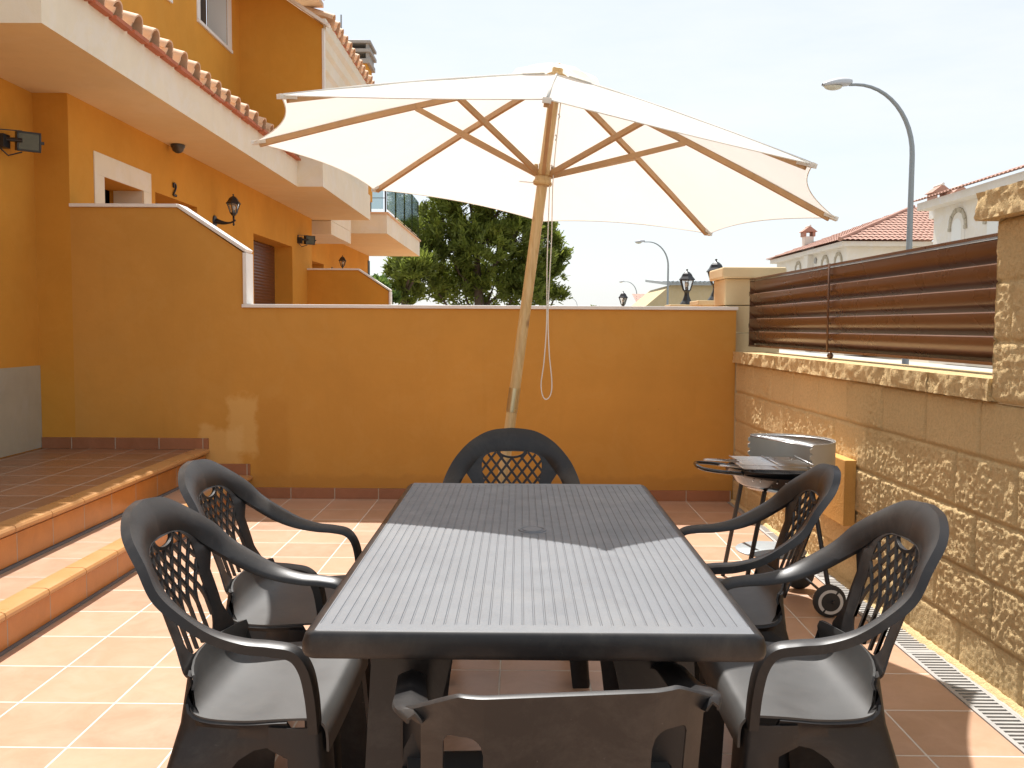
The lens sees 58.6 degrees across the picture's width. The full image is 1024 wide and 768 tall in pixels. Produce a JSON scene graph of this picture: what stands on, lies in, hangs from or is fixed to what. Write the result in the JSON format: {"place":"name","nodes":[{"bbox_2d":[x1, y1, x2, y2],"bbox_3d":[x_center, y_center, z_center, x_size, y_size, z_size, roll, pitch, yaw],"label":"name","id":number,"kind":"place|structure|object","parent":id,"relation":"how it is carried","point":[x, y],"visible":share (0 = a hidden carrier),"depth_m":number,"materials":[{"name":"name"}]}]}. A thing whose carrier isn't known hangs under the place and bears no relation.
{"place":"outdoors","nodes":[
{"label":"outdoors","id":0,"kind":"place"},
{"bbox_2d":[312,40,420,274],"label":"terraced house","id":1,"kind":"structure","parent":0,"point":[385,233],"depth_m":17.17,"materials":[{"name":"orange paint"}]},
{"bbox_2d":[332,255,345,267],"bbox_3d":[-3.210,-2.220,16.922,0.267,0.337,0.158,0,4,0],"label":"wall lantern","id":2,"kind":"object","parent":1,"relation":"attached to","point":[342,260],"depth_m":16.89,"materials":[{"name":"black metal"}]},
{"bbox_2d":[0,498,1023,767],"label":"patio floor","id":3,"kind":"structure","parent":0,"point":[100,680],"depth_m":3.19,"materials":[{"name":"tile"}]},
{"bbox_2d":[0,448,252,656],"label":"raised terrace","id":4,"kind":"structure","parent":3,"relation":"on","point":[63,552],"depth_m":4.50,"materials":[{"name":"tile"}]},
{"bbox_2d":[42,437,208,448],"bbox_3d":[-2.746,0.420,6.479,1.185,0.079,0.020,0,4,0],"label":"terrace skirting","id":5,"kind":"object","parent":4,"relation":"on","point":[117,443],"visible":1,"depth_m":6.47,"materials":[{"name":"tile"}]},
{"bbox_2d":[120,497,368,767],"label":"armchair","id":6,"kind":"object","parent":3,"relation":"on","point":[247,697],"visible":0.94,"depth_m":1.98,"materials":[{"name":"plastic"}]},
{"bbox_2d":[178,459,370,767],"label":"armchair","id":7,"kind":"object","parent":3,"relation":"on","point":[267,609],"visible":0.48,"depth_m":2.65,"materials":[{"name":"plastic"}]},
{"bbox_2d":[443,428,589,688],"bbox_3d":[-0.004,0.603,3.333,0.556,0.838,0.508,0,4,0],"label":"armchair","id":8,"kind":"object","parent":3,"relation":"on","point":[475,451],"visible":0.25,"depth_m":3.48,"materials":[{"name":"plastic"}]},
{"bbox_2d":[302,483,765,767],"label":"garden table","id":9,"kind":"object","parent":3,"relation":"on","point":[624,586],"visible":1,"depth_m":1.73,"materials":[{"name":"plastic"}]},
{"bbox_2d":[251,63,838,482],"bbox_3d":[0.131,-0.207,4.012,2.369,2.369,2.390,-1,4,-21],"label":"parasol","id":10,"kind":"object","parent":3,"relation":"on","point":[538,144],"visible":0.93,"depth_m":4.15,"materials":[{"name":"beige fabric"}]},
{"bbox_2d":[392,661,721,767],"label":"back chair","id":11,"kind":"object","parent":3,"relation":"on","point":[608,729],"visible":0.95,"depth_m":1.34,"materials":[{"name":"plastic"}]},
{"bbox_2d":[679,463,840,767],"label":"armchair","id":12,"kind":"object","parent":3,"relation":"on","point":[762,607],"visible":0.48,"depth_m":2.64,"materials":[{"name":"plastic"}]},
{"bbox_2d":[693,433,845,617],"bbox_3d":[1.188,0.612,4.177,0.677,0.730,0.527,2,4,22],"label":"barbecue","id":13,"kind":"object","parent":3,"relation":"on","point":[829,600],"visible":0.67,"depth_m":4.08,"materials":[{"name":"black metal"}]},
{"bbox_2d":[703,455,813,470],"bbox_3d":[1.056,0.341,4.010,0.455,0.037,0.268,0,4,0],"label":"grill rack","id":14,"kind":"object","parent":13,"relation":"on","point":[767,463],"visible":0.97,"depth_m":3.96,"materials":[{"name":"metal"}]},
{"bbox_2d":[697,500,948,767],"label":"armchair","id":15,"kind":"object","parent":3,"relation":"on","point":[819,696],"visible":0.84,"depth_m":1.99,"materials":[{"name":"plastic"}]},
{"bbox_2d":[206,0,1023,305],"label":"sky","id":16,"kind":"structure","parent":0,"point":[757,70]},
{"bbox_2d":[618,291,627,305],"bbox_3d":[1.964,-1.450,16.124,0.163,0.389,0.188,0,4,0],"label":"pillar lantern","id":17,"kind":"object","parent":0,"point":[622,297],"visible":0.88,"depth_m":16.08,"materials":[{"name":"black metal"}]},
{"bbox_2d":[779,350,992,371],"bbox_3d":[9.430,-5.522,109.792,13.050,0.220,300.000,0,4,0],"label":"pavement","id":18,"kind":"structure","parent":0,"point":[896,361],"depth_m":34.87,"materials":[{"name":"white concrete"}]},
{"bbox_2d":[632,294,644,301],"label":"tiled roof house","id":19,"kind":"structure","parent":18,"relation":"on","point":[637,296],"depth_m":98.84,"materials":[{"name":"white paint"}]},
{"bbox_2d":[632,280,741,332],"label":"beige building","id":20,"kind":"structure","parent":18,"relation":"on","point":[701,289],"depth_m":71.60,"materials":[{"name":"beige paint"}]},
{"bbox_2d":[789,350,992,368],"bbox_3d":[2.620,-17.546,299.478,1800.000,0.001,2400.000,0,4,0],"label":"ground","id":21,"kind":"structure","parent":0,"point":[914,360],"depth_m":41.05,"materials":[{"name":"grey concrete"}]},
{"bbox_2d":[372,273,401,303],"bbox_3d":[-4.646,-2.269,31.940,1.440,3.254,2.201,0,4,0],"label":"leafy tree","id":22,"kind":"object","parent":21,"relation":"on","point":[396,296],"visible":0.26,"depth_m":31.85,"materials":[{"name":"green plant"}]},
{"bbox_2d":[380,215,443,304],"bbox_3d":[-3.643,-3.552,33.848,2.224,5.566,2.748,-2,4,-33],"label":"pine tree","id":23,"kind":"object","parent":21,"relation":"on","point":[400,275],"visible":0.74,"depth_m":33.51,"materials":[{"name":"green plant"}]},
{"bbox_2d":[412,197,563,305],"bbox_3d":[-1.288,-4.947,35.615,6.698,8.144,4.212,0,4,0],"label":"pine tree","id":24,"kind":"object","parent":21,"relation":"on","point":[471,277],"visible":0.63,"depth_m":35.09,"materials":[{"name":"green plant"}]},
{"bbox_2d":[519,221,573,305],"bbox_3d":[1.407,-4.316,37.770,2.442,6.649,2.958,2,4,29],"label":"pine tree","id":25,"kind":"object","parent":21,"relation":"on","point":[558,292],"visible":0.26,"depth_m":37.71,"materials":[{"name":"green plant"}]},
{"bbox_2d":[767,205,933,354],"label":"villa","id":26,"kind":"object","parent":21,"relation":"on","point":[884,234],"visible":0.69,"depth_m":46.91,"materials":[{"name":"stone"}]},
{"bbox_2d":[794,261,800,273],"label":"window","id":27,"kind":"structure","parent":26,"relation":"in","point":[798,266],"depth_m":52.16,"materials":[{"name":"glass"}]},
{"bbox_2d":[820,255,828,269],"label":"window","id":28,"kind":"structure","parent":26,"relation":"in","point":[824,261],"depth_m":47.53,"materials":[{"name":"stone"}]},
{"bbox_2d":[834,252,842,266],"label":"window","id":29,"kind":"structure","parent":26,"relation":"in","point":[838,257],"depth_m":45.56,"materials":[{"name":"stone"}]},
{"bbox_2d":[914,165,1023,367],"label":"villa","id":30,"kind":"object","parent":21,"relation":"on","point":[952,212],"visible":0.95,"depth_m":33.23,"materials":[{"name":"paint"}]},
{"bbox_2d":[947,207,966,246],"bbox_3d":[16.381,-5.447,33.581,0.060,2.076,1.390,0,4,0],"label":"window","id":31,"kind":"structure","parent":30,"relation":"in","point":[957,221],"depth_m":33.57,"materials":[{"name":"paint"}]},
{"bbox_2d":[982,221,998,240],"bbox_3d":[16.359,-5.283,30.986,0.060,2.076,1.390,0,4,0],"label":"window","id":32,"kind":"structure","parent":30,"relation":"in","point":[991,226],"depth_m":31.15,"materials":[{"name":"stone"}]},
{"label":"channel bed","id":33,"kind":"structure","parent":0,"visible":0},
{"bbox_2d":[727,502,1023,753],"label":"drain grate","id":34,"kind":"object","parent":33,"relation":"on","point":[1005,721],"visible":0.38,"depth_m":3.16,"materials":[{"name":"grey metal"}]},
{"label":"neighbour patio floor","id":35,"kind":"structure","parent":0,"visible":0},
{"bbox_2d":[0,0,374,458],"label":"terraced house","id":36,"kind":"structure","parent":35,"relation":"on","point":[110,101],"depth_m":6.98,"materials":[{"name":"orange paint"}]},
{"bbox_2d":[0,129,43,155],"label":"floodlight","id":37,"kind":"object","parent":36,"relation":"attached to","point":[25,141],"visible":1,"depth_m":5.98,"materials":[{"name":"black metal"}]},
{"bbox_2d":[93,151,151,203],"bbox_3d":[-3.221,-1.103,7.283,0.283,1.305,1.040,0,4,0],"label":"door frame","id":38,"kind":"structure","parent":36,"relation":"in","point":[104,166],"depth_m":7.25,"materials":[{"name":"beige paint"}]},
{"bbox_2d":[173,182,176,196],"bbox_3d":[-3.063,-1.766,8.284,0.022,0.129,0.081,0,4,0],"label":"house number","id":39,"kind":"object","parent":36,"relation":"attached to","point":[175,187],"visible":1,"depth_m":8.28,"materials":[{"name":"black metal"}]},
{"bbox_2d":[170,144,184,152],"bbox_3d":[-2.979,-2.095,8.130,0.124,0.078,0.124,0,4,0],"label":"dome camera","id":40,"kind":"object","parent":36,"relation":"attached to","point":[178,148],"visible":1,"depth_m":8.09,"materials":[{"name":"grey plastic"}]},
{"bbox_2d":[196,0,232,53],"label":"window","id":41,"kind":"structure","parent":36,"relation":"in","point":[217,26],"depth_m":10.01,"materials":[{"name":"white"}]},
{"bbox_2d":[212,194,240,225],"bbox_3d":[-2.931,-1.786,9.382,0.267,0.337,0.158,0,4,0],"label":"wall lantern","id":42,"kind":"object","parent":36,"relation":"attached to","point":[233,203],"depth_m":9.35,"materials":[{"name":"black metal"}]},
{"bbox_2d":[253,240,274,303],"bbox_3d":[-3.327,-0.686,11.760,0.060,2.305,1.820,0,4,0],"label":"shutter door","id":43,"kind":"structure","parent":36,"relation":"in","point":[264,263],"depth_m":12.11,"materials":[{"name":"brown wood"}]},
{"bbox_2d":[297,235,315,246],"bbox_3d":[-2.930,-2.032,12.979,0.294,0.174,0.112,-3,5,-39],"label":"floodlight","id":44,"kind":"object","parent":36,"relation":"attached to","point":[309,240],"visible":1,"depth_m":12.97,"materials":[{"name":"black metal"}]},
{"bbox_2d":[307,268,391,304],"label":"party wall","id":45,"kind":"structure","parent":35,"relation":"on","point":[341,286],"depth_m":13.51,"materials":[{"name":"orange paint"}]},
{"bbox_2d":[69,203,737,498],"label":"party wall","id":46,"kind":"structure","parent":35,"relation":"on","point":[177,333],"depth_m":6.43,"materials":[{"name":"orange paint"}]},
{"bbox_2d":[220,464,249,474],"bbox_3d":[-2.001,0.609,6.484,0.278,0.083,0.020,0,4,0],"label":"step skirting","id":47,"kind":"object","parent":46,"relation":"attached to","point":[241,469],"visible":0.57,"depth_m":6.47,"materials":[{"name":"tile"}]},
{"bbox_2d":[255,487,730,501],"bbox_3d":[-0.156,0.784,6.478,3.410,0.075,0.022,0,4,0],"label":"wall skirting","id":48,"kind":"object","parent":46,"relation":"attached to","point":[397,493],"depth_m":6.47,"materials":[{"name":"tile"}]},
{"bbox_2d":[665,304,695,306],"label":"garden pillar","id":49,"kind":"structure","parent":35,"relation":"on","point":[687,305],"depth_m":9.74,"materials":[{"name":"beige stone"}]},
{"bbox_2d":[679,269,694,303],"bbox_3d":[1.905,-1.058,9.937,0.163,0.389,0.188,0,4,0],"label":"pillar lantern","id":50,"kind":"object","parent":49,"relation":"on","point":[686,279],"visible":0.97,"depth_m":9.90,"materials":[{"name":"black metal"}]},
{"bbox_2d":[690,300,736,332],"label":"garden pillar","id":51,"kind":"structure","parent":35,"relation":"on","point":[704,303],"depth_m":8.25,"materials":[{"name":"beige stone"}]},
{"bbox_2d":[706,259,722,299],"bbox_3d":[1.887,-0.964,8.440,0.163,0.389,0.188,0,4,0],"label":"pillar lantern","id":52,"kind":"object","parent":51,"relation":"on","point":[715,265],"visible":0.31,"depth_m":8.40,"materials":[{"name":"black metal"}]},
{"bbox_2d":[709,267,786,498],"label":"stone pillar","id":53,"kind":"structure","parent":35,"relation":"on","point":[731,286],"depth_m":6.51,"materials":[{"name":"beige stone"}]},
{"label":"floor edge","id":54,"kind":"structure","parent":0,"visible":0},
{"bbox_2d":[730,352,1023,717],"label":"stone block wall","id":55,"kind":"structure","parent":54,"relation":"on","point":[949,442],"depth_m":3.51,"materials":[{"name":"beige stone"}]},
{"bbox_2d":[808,453,856,525],"bbox_3d":[1.581,0.498,4.522,0.055,0.312,0.491,0,4,-1],"label":"meter box","id":56,"kind":"object","parent":55,"relation":"attached to","point":[840,509],"visible":0.42,"depth_m":4.29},
{"bbox_2d":[748,233,997,365],"bbox_3d":[1.730,-0.382,4.778,0.075,0.511,3.447,0,4,-1],"label":"slatted fence","id":57,"kind":"object","parent":55,"relation":"on","point":[937,304],"visible":0.94,"depth_m":4.16,"materials":[{"name":"brown wood"}]},
{"bbox_2d":[974,180,1023,406],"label":"stone pillar","id":58,"kind":"structure","parent":55,"relation":"on","point":[1003,206],"depth_m":2.98,"materials":[{"name":"beige stone"}]},
{"label":"road","id":59,"kind":"structure","parent":0,"visible":0},
{"bbox_2d":[635,240,668,304],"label":"street lamp","id":60,"kind":"object","parent":59,"relation":"on","point":[639,241],"visible":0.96,"depth_m":56.52,"materials":[{"name":"grey metal"}]},
{"bbox_2d":[821,78,914,364],"bbox_3d":[7.669,-3.227,19.769,2.045,6.690,0.300,0,4,0],"label":"street lamp","id":61,"kind":"object","parent":59,"relation":"on","point":[835,84],"visible":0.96,"depth_m":19.60,"materials":[{"name":"grey metal"}]}
]}

